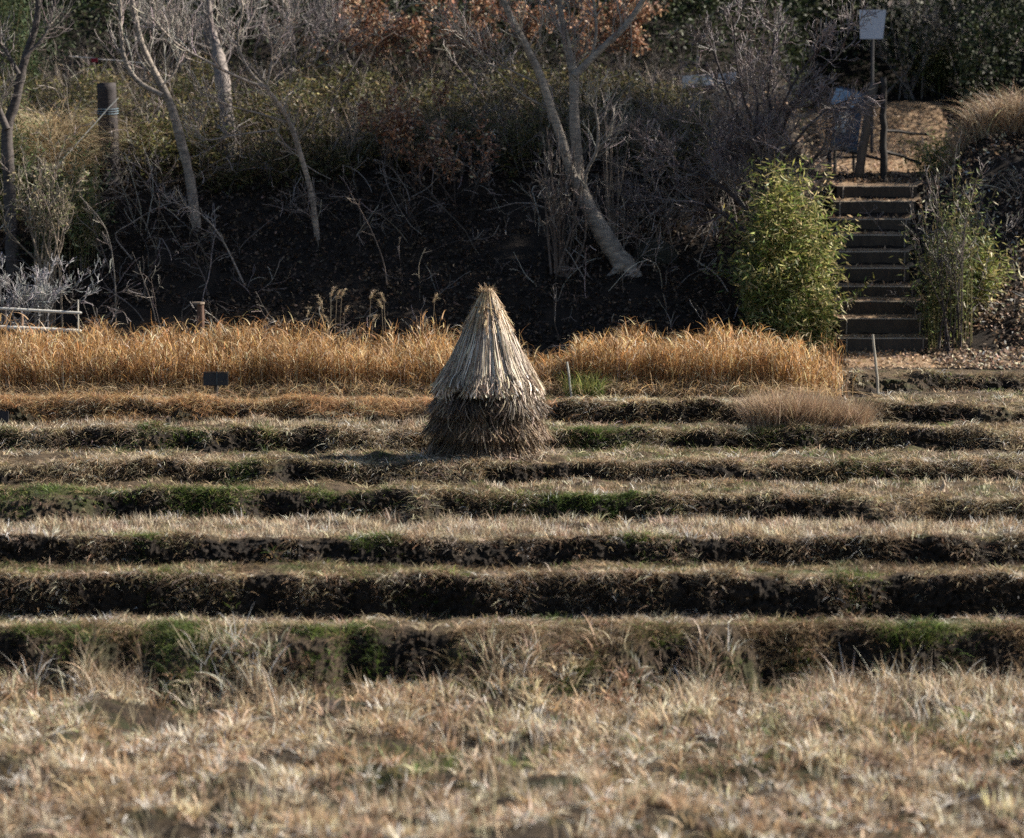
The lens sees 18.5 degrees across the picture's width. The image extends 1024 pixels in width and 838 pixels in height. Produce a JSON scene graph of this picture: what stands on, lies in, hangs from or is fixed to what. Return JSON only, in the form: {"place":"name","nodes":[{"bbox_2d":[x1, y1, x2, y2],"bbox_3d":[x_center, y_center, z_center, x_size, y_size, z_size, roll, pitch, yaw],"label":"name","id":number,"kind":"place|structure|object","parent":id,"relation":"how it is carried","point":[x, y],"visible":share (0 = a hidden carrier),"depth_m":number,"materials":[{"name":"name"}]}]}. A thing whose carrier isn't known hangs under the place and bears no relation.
{"place":"outdoors","nodes":[
{"label":"outdoors","id":0,"kind":"place"},
{"bbox_2d":[305,286,348,345],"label":"plume grass","id":1,"kind":"object","parent":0,"point":[321,307],"depth_m":46.60,"materials":[{"name":"beige plant"}]},
{"bbox_2d":[368,289,437,349],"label":"plume grass","id":2,"kind":"object","parent":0,"point":[382,295],"depth_m":46.70,"materials":[{"name":"beige plant"}]},
{"bbox_2d":[0,366,1023,837],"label":"ground","id":3,"kind":"structure","parent":0,"point":[764,598],"depth_m":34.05,"materials":[{"name":"beige plant"}]},
{"bbox_2d":[0,411,8,423],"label":"field marker","id":4,"kind":"object","parent":3,"relation":"on","point":[4,415],"visible":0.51,"depth_m":42.49,"materials":[{"name":"black plastic"}]},
{"bbox_2d":[203,372,228,397],"bbox_3d":[-4.144,-0.405,44.099,0.360,0.512,0.083,0,4,0],"label":"field sign","id":5,"kind":"object","parent":3,"relation":"on","point":[215,379],"visible":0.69,"depth_m":44.06,"materials":[{"name":"black plastic"}]},
{"bbox_2d":[0,308,566,398],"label":"reeds","id":6,"kind":"object","parent":3,"relation":"on","point":[155,365],"visible":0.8,"depth_m":44.84,"materials":[{"name":"yellow plant"}]},
{"bbox_2d":[0,387,665,424],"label":"orange grass","id":7,"kind":"structure","parent":3,"relation":"on","point":[185,398],"depth_m":43.31,"materials":[{"name":"orange plant"}]},
{"bbox_2d":[390,444,573,462],"bbox_3d":[-0.304,0.425,40.233,2.543,0.336,2.216,0,4,0],"label":"loose straw","id":8,"kind":"object","parent":3,"relation":"on","point":[535,456],"visible":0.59,"depth_m":39.67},
{"bbox_2d":[418,285,556,462],"bbox_3d":[-0.306,-0.598,40.110,1.812,2.286,1.809,0,4,0],"label":"straw stack","id":9,"kind":"object","parent":3,"relation":"on","point":[488,391],"visible":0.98,"depth_m":39.66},
{"bbox_2d":[0,370,1023,716],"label":"grass patches","id":10,"kind":"object","parent":3,"relation":"on","point":[634,494],"depth_m":34.97,"materials":[{"name":"green plant"}]},
{"bbox_2d":[0,412,1023,543],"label":"rice stubble","id":11,"kind":"object","parent":3,"relation":"on","point":[268,529],"visible":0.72,"depth_m":36.48,"materials":[{"name":"beige plant"}]},
{"bbox_2d":[0,608,1023,714],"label":"dead stems","id":12,"kind":"object","parent":3,"relation":"on","point":[897,680],"visible":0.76,"depth_m":32.26,"materials":[{"name":"beige plant"}]},
{"bbox_2d":[566,362,572,397],"bbox_3d":[0.818,-0.496,44.376,0.116,0.621,0.041,0,4,0],"label":"garden stake","id":13,"kind":"object","parent":3,"relation":"on","point":[569,382],"visible":0.71,"depth_m":44.36,"materials":[{"name":"grey wood"}]},
{"bbox_2d":[553,368,618,398],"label":"green reeds","id":14,"kind":"object","parent":3,"relation":"on","point":[593,386],"visible":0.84,"depth_m":44.47,"materials":[{"name":"green plant"}]},
{"bbox_2d":[536,314,880,399],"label":"reeds","id":15,"kind":"object","parent":3,"relation":"on","point":[716,366],"visible":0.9,"depth_m":44.87,"materials":[{"name":"yellow plant"}]},
{"bbox_2d":[727,383,897,429],"bbox_3d":[3.919,-0.144,41.941,2.461,0.726,1.529,0,4,0],"label":"rush tussock","id":16,"kind":"object","parent":3,"relation":"on","point":[798,408],"visible":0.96,"depth_m":41.82,"materials":[{"name":"beige plant"}]},
{"bbox_2d":[871,334,878,393],"bbox_3d":[5.194,-0.728,44.961,0.136,0.966,0.049,0,4,0],"label":"wooden pole","id":17,"kind":"object","parent":3,"relation":"on","point":[875,366],"visible":0.84,"depth_m":44.94,"materials":[{"name":"grey wood"}]},
{"bbox_2d":[939,481,945,491],"bbox_3d":[5.140,0.858,37.753,0.116,0.241,0.118,0,4,0],"label":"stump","id":18,"kind":"object","parent":3,"relation":"on","point":[942,487],"visible":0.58,"depth_m":37.73,"materials":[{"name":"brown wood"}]},
{"bbox_2d":[0,647,1023,837],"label":"dry grass","id":19,"kind":"structure","parent":0,"point":[850,701],"depth_m":28.20,"materials":[{"name":"beige plant"}]},
{"bbox_2d":[0,0,1023,370],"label":"hillside","id":20,"kind":"structure","parent":0,"point":[522,244],"depth_m":51.04,"materials":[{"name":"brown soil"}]},
{"bbox_2d":[0,77,50,229],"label":"leafy shrub","id":21,"kind":"object","parent":20,"relation":"on","point":[18,155],"visible":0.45,"depth_m":51.40,"materials":[{"name":"green plant"}]},
{"bbox_2d":[0,0,76,108],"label":"evergreen shrub","id":22,"kind":"object","parent":20,"relation":"on","point":[23,27],"visible":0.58,"depth_m":55.06,"materials":[{"name":"green plant"}]},
{"bbox_2d":[0,0,77,276],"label":"bare tree","id":23,"kind":"object","parent":20,"relation":"on","point":[7,153],"visible":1,"depth_m":50.20,"materials":[{"name":"grey plant"}]},
{"bbox_2d":[0,300,81,343],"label":"bamboo fence","id":24,"kind":"object","parent":20,"relation":"on","point":[4,308],"visible":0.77,"depth_m":47.20,"materials":[{"name":"paint"}]},
{"bbox_2d":[0,135,89,335],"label":"leafy shrub","id":25,"kind":"object","parent":20,"relation":"on","point":[53,212],"visible":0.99,"depth_m":48.81,"materials":[{"name":"green plant"}]},
{"bbox_2d":[0,252,112,345],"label":"twiggy shrub","id":26,"kind":"object","parent":20,"relation":"on","point":[19,290],"visible":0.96,"depth_m":47.92,"materials":[{"name":"grey plant"}]},
{"bbox_2d":[0,98,117,228],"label":"prop pole","id":27,"kind":"object","parent":20,"relation":"on","point":[74,145],"visible":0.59,"depth_m":51.82,"materials":[{"name":"grey wood"}]},
{"bbox_2d":[16,128,115,276],"bbox_3d":[-7.178,-3.428,50.522,1.834,2.472,1.652,0,4,0],"label":"leafy shrub","id":28,"kind":"object","parent":20,"relation":"on","point":[76,237],"visible":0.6,"depth_m":50.34,"materials":[{"name":"green plant"}]},
{"bbox_2d":[0,97,163,188],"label":"pampas clump","id":29,"kind":"object","parent":20,"relation":"on","point":[57,126],"visible":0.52,"depth_m":52.26,"materials":[{"name":"beige plant"}]},
{"bbox_2d":[79,195,116,322],"bbox_3d":[-6.453,-2.496,49.071,0.448,1.990,0.412,3,5,35],"label":"sapling","id":30,"kind":"object","parent":20,"relation":"on","point":[110,247],"visible":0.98,"depth_m":49.05,"materials":[{"name":"grey plant"}]},
{"bbox_2d":[69,56,145,63],"bbox_3d":[-6.884,-6.121,53.696,1.319,0.139,0.039,0,4,0],"label":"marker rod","id":31,"kind":"object","parent":20,"relation":"on","point":[94,59],"visible":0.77,"depth_m":53.69,"materials":[{"name":"grey wood"}]},
{"bbox_2d":[97,83,122,186],"bbox_3d":[-6.676,-4.620,52.455,0.520,1.946,0.520,0,4,0],"label":"wooden post","id":32,"kind":"object","parent":20,"relation":"on","point":[106,96],"visible":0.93,"depth_m":52.31,"materials":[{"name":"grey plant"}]},
{"bbox_2d":[0,123,256,334],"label":"bramble tangle","id":33,"kind":"object","parent":20,"relation":"on","point":[158,228],"visible":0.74,"depth_m":50.04,"materials":[{"name":"brown plant"}]},
{"bbox_2d":[132,252,155,320],"bbox_3d":[-5.733,-2.071,49.182,0.361,1.085,0.142,0,4,4],"label":"sapling","id":34,"kind":"object","parent":20,"relation":"on","point":[150,300],"visible":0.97,"depth_m":49.16,"materials":[{"name":"grey plant"}]},
{"bbox_2d":[91,0,213,231],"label":"bare tree","id":35,"kind":"object","parent":20,"relation":"on","point":[182,147],"visible":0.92,"depth_m":51.17,"materials":[{"name":"grey plant"}]},
{"bbox_2d":[115,198,195,259],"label":"fallen branch","id":36,"kind":"object","parent":20,"relation":"on","point":[131,258],"visible":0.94,"depth_m":50.51,"materials":[{"name":"brown wood"}]},
{"bbox_2d":[114,0,244,95],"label":"twiggy shrub","id":37,"kind":"object","parent":20,"relation":"on","point":[167,14],"visible":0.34,"depth_m":55.89,"materials":[{"name":"grey plant"}]},
{"bbox_2d":[192,302,204,342],"bbox_3d":[-4.739,-1.174,47.636,0.195,1.189,0.200,0,4,0],"label":"capped post","id":38,"kind":"object","parent":20,"relation":"on","point":[200,309],"visible":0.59,"depth_m":47.56,"materials":[{"name":"brown wood"}]},
{"bbox_2d":[159,183,244,283],"bbox_3d":[-4.917,-2.933,49.847,1.385,1.628,0.627,0,4,0],"label":"sapling","id":39,"kind":"object","parent":20,"relation":"on","point":[207,220],"visible":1,"depth_m":49.78,"materials":[{"name":"grey plant"}]},
{"bbox_2d":[127,0,300,162],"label":"bare tree","id":40,"kind":"object","parent":20,"relation":"on","point":[212,41],"visible":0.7,"depth_m":53.89,"materials":[{"name":"grey plant"}]},
{"bbox_2d":[132,0,329,240],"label":"bare tree","id":41,"kind":"object","parent":20,"relation":"on","point":[288,122],"visible":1,"depth_m":50.09,"materials":[{"name":"grey plant"}]},
{"bbox_2d":[217,0,418,113],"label":"twiggy shrub","id":42,"kind":"object","parent":20,"relation":"on","point":[316,26],"visible":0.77,"depth_m":55.63,"materials":[{"name":"grey plant"}]},
{"bbox_2d":[271,0,413,89],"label":"copper shrub","id":43,"kind":"object","parent":20,"relation":"on","point":[384,43],"visible":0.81,"depth_m":56.12,"materials":[{"name":"brown plant"}]},
{"bbox_2d":[278,0,406,107],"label":"twiggy shrub","id":44,"kind":"object","parent":20,"relation":"on","point":[330,55],"visible":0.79,"depth_m":56.33,"materials":[{"name":"grey plant"}]},
{"bbox_2d":[0,23,727,194],"bbox_3d":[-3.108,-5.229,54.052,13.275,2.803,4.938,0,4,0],"label":"sasa undergrowth","id":45,"kind":"object","parent":20,"relation":"on","point":[296,103],"visible":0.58,"depth_m":53.65,"materials":[{"name":"green plant"}]},
{"bbox_2d":[344,194,387,283],"bbox_3d":[-2.300,-2.825,49.712,0.690,1.496,0.210,0,4,-3],"label":"sapling","id":46,"kind":"object","parent":20,"relation":"on","point":[368,233],"visible":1,"depth_m":49.77,"materials":[{"name":"grey plant"}]},
{"bbox_2d":[1,235,737,351],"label":"dead twigs","id":47,"kind":"object","parent":20,"relation":"on","point":[410,329],"visible":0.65,"depth_m":48.87,"materials":[{"name":"brown plant"}]},
{"bbox_2d":[350,62,454,195],"bbox_3d":[-1.831,-4.768,52.099,1.722,2.288,1.066,-4,6,-44],"label":"copper shrub","id":48,"kind":"object","parent":20,"relation":"on","point":[391,124],"visible":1,"depth_m":51.99,"materials":[{"name":"brown plant"}]},
{"bbox_2d":[339,0,502,92],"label":"copper shrub","id":49,"kind":"object","parent":20,"relation":"on","point":[416,27],"visible":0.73,"depth_m":55.89,"materials":[{"name":"brown plant"}]},
{"bbox_2d":[2,17,871,279],"bbox_3d":[-2.362,-4.453,52.789,17.204,4.948,7.945,0,4,0],"label":"bare brushwood","id":50,"kind":"object","parent":20,"relation":"on","point":[376,161],"visible":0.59,"depth_m":52.47,"materials":[{"name":"brown plant"}]},
{"bbox_2d":[412,164,467,196],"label":"fallen branch","id":51,"kind":"object","parent":20,"relation":"on","point":[433,182],"visible":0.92,"depth_m":52.01,"materials":[{"name":"brown wood"}]},
{"bbox_2d":[405,106,506,205],"bbox_3d":[-0.900,-4.300,51.912,1.520,1.696,1.281,-3,5,-35],"label":"copper shrub","id":52,"kind":"object","parent":20,"relation":"on","point":[446,158],"visible":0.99,"depth_m":51.80,"materials":[{"name":"brown plant"}]},
{"bbox_2d":[0,0,1023,134],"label":"undergrowth","id":53,"kind":"object","parent":20,"relation":"on","point":[975,7],"visible":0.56,"depth_m":58.48,"materials":[{"name":"green plant"}]},
{"bbox_2d":[408,0,649,276],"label":"leaning tree","id":54,"kind":"object","parent":20,"relation":"on","point":[604,238],"visible":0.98,"depth_m":50.55,"materials":[{"name":"grey plant"}]},
{"bbox_2d":[463,0,651,106],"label":"copper shrub","id":55,"kind":"object","parent":20,"relation":"on","point":[528,29],"visible":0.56,"depth_m":56.46,"materials":[{"name":"brown plant"}]},
{"bbox_2d":[526,127,608,276],"bbox_3d":[0.870,-3.427,50.154,1.300,2.446,1.156,1,4,20],"label":"coppice shrub","id":56,"kind":"object","parent":20,"relation":"on","point":[558,225],"visible":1,"depth_m":50.10,"materials":[{"name":"grey plant"}]},
{"bbox_2d":[540,0,671,93],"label":"copper shrub","id":57,"kind":"object","parent":20,"relation":"on","point":[624,37],"visible":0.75,"depth_m":56.08,"materials":[{"name":"brown plant"}]},
{"bbox_2d":[594,95,632,237],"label":"coppice shrub","id":58,"kind":"object","parent":20,"relation":"on","point":[608,188],"visible":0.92,"depth_m":51.02,"materials":[{"name":"grey plant"}]},
{"bbox_2d":[632,238,679,264],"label":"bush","id":59,"kind":"object","parent":20,"relation":"on","point":[667,254],"visible":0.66,"depth_m":50.60,"materials":[{"name":"plant"}]},
{"bbox_2d":[519,59,847,292],"bbox_3d":[2.806,-4.019,52.130,5.389,4.036,7.139,0,4,0],"label":"bare brushwood","id":60,"kind":"object","parent":20,"relation":"on","point":[722,193],"visible":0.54,"depth_m":51.33,"materials":[{"name":"grey plant"}]},
{"bbox_2d":[682,72,735,110],"bbox_3d":[3.509,-5.740,55.980,0.981,0.844,0.090,0,4,0],"label":"name board","id":61,"kind":"object","parent":20,"relation":"on","point":[688,77],"visible":0.33,"depth_m":55.92,"materials":[{"name":"paint"}]},
{"bbox_2d":[695,259,728,292],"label":"fallen branch","id":62,"kind":"object","parent":20,"relation":"on","point":[714,273],"visible":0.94,"depth_m":49.94,"materials":[{"name":"wood"}]},
{"bbox_2d":[604,0,884,251],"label":"spreading shrub","id":63,"kind":"object","parent":20,"relation":"on","point":[752,144],"visible":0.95,"depth_m":50.32,"materials":[{"name":"grey plant"}]},
{"bbox_2d":[702,146,877,351],"bbox_3d":[4.309,-2.611,48.912,2.794,3.267,2.050,0,4,0],"label":"dwarf bamboo","id":64,"kind":"object","parent":20,"relation":"on","point":[768,247],"visible":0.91,"depth_m":48.77,"materials":[{"name":"green plant"}]},
{"bbox_2d":[749,266,851,354],"bbox_3d":[4.404,-1.614,48.390,1.599,1.491,1.165,0,4,0],"label":"dwarf bamboo","id":65,"kind":"object","parent":20,"relation":"on","point":[804,323],"visible":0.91,"depth_m":48.30,"materials":[{"name":"green plant"}]},
{"bbox_2d":[829,86,864,173],"bbox_3d":[5.774,-4.926,54.303,0.634,1.621,0.330,0,4,0],"label":"notice board","id":66,"kind":"object","parent":20,"relation":"on","point":[841,96],"visible":0.41,"depth_m":54.24,"materials":[{"name":"paint"}]},
{"bbox_2d":[827,146,879,170],"bbox_3d":[5.871,-4.460,54.014,0.964,0.428,0.156,0,4,-7],"label":"rail","id":67,"kind":"object","parent":20,"relation":"on","point":[855,153],"visible":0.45,"depth_m":53.99,"materials":[{"name":"brown wood"}]},
{"bbox_2d":[687,0,1023,100],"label":"bare brushwood","id":68,"kind":"object","parent":20,"relation":"on","point":[959,86],"visible":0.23,"depth_m":61.59,"materials":[{"name":"green plant"}]},
{"bbox_2d":[859,10,885,152],"bbox_3d":[6.483,-6.013,56.751,0.481,2.694,0.092,0,4,0],"label":"white sign","id":69,"kind":"object","parent":20,"relation":"on","point":[874,30],"visible":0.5,"depth_m":56.65,"materials":[{"name":"metal"}]},
{"bbox_2d":[822,181,932,352],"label":"log steps","id":70,"kind":"structure","parent":20,"relation":"on","point":[895,325],"depth_m":50.51,"materials":[{"name":"brown wood"}]},
{"bbox_2d":[859,203,884,234],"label":"fallen branch","id":71,"kind":"object","parent":70,"relation":"on","point":[876,217],"visible":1,"depth_m":51.46,"materials":[{"name":"brown wood"}]},
{"bbox_2d":[856,0,959,99],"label":"tangled shrub","id":72,"kind":"object","parent":20,"relation":"on","point":[913,56],"visible":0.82,"depth_m":61.41,"materials":[{"name":"grey plant"}]},
{"bbox_2d":[899,124,960,179],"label":"leafy shrub","id":73,"kind":"object","parent":20,"relation":"on","point":[933,158],"visible":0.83,"depth_m":53.68,"materials":[{"name":"green plant"}]},
{"bbox_2d":[892,28,991,96],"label":"evergreen shrub","id":74,"kind":"object","parent":20,"relation":"on","point":[932,67],"visible":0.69,"depth_m":61.73,"materials":[{"name":"green plant"}]},
{"bbox_2d":[890,152,1000,354],"bbox_3d":[6.785,-2.564,49.037,1.547,3.199,1.554,2,4,25],"label":"leafy shrub","id":75,"kind":"object","parent":20,"relation":"on","point":[930,304],"visible":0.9,"depth_m":48.87,"materials":[{"name":"green plant"}]},
{"bbox_2d":[884,93,1023,332],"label":"dead twigs","id":76,"kind":"object","parent":20,"relation":"on","point":[1006,181],"visible":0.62,"depth_m":50.84,"materials":[{"name":"brown plant"}]},
{"bbox_2d":[887,0,1023,87],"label":"tangled shrub","id":77,"kind":"object","parent":20,"relation":"on","point":[955,24],"visible":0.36,"depth_m":61.59,"materials":[{"name":"green plant"}]},
{"bbox_2d":[899,157,1022,353],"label":"thorny shrub","id":78,"kind":"object","parent":20,"relation":"on","point":[961,261],"visible":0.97,"depth_m":48.58,"materials":[{"name":"grey plant"}]},
{"bbox_2d":[923,79,1023,181],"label":"pampas clump","id":79,"kind":"object","parent":20,"relation":"on","point":[1001,115],"visible":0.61,"depth_m":53.26,"materials":[{"name":"beige plant"}]},
{"bbox_2d":[937,221,1023,317],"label":"dwarf bamboo","id":80,"kind":"object","parent":20,"relation":"on","point":[989,286],"visible":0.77,"depth_m":49.35,"materials":[{"name":"green plant"}]},
{"bbox_2d":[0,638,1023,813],"bbox_3d":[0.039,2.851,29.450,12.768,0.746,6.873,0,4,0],"label":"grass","id":81,"kind":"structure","parent":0,"point":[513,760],"depth_m":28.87,"materials":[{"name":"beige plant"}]},
{"bbox_2d":[816,101,947,367],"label":"path","id":82,"kind":"structure","parent":0,"point":[933,105],"depth_m":58.38,"materials":[{"name":"brown soil"}]},
{"bbox_2d":[853,82,878,181],"bbox_3d":[5.988,-4.839,53.399,0.438,1.742,0.171,0,4,0],"label":"leaning post","id":83,"kind":"object","parent":82,"relation":"on","point":[861,157],"visible":0.69,"depth_m":53.34,"materials":[{"name":"brown wood"}]},
{"bbox_2d":[879,77,928,178],"bbox_3d":[6.657,-4.878,53.585,0.987,1.860,0.160,-2,5,-30],"label":"railing","id":84,"kind":"object","parent":82,"relation":"on","point":[884,131],"visible":0.89,"depth_m":53.36,"materials":[{"name":"brown wood"}]}
]}

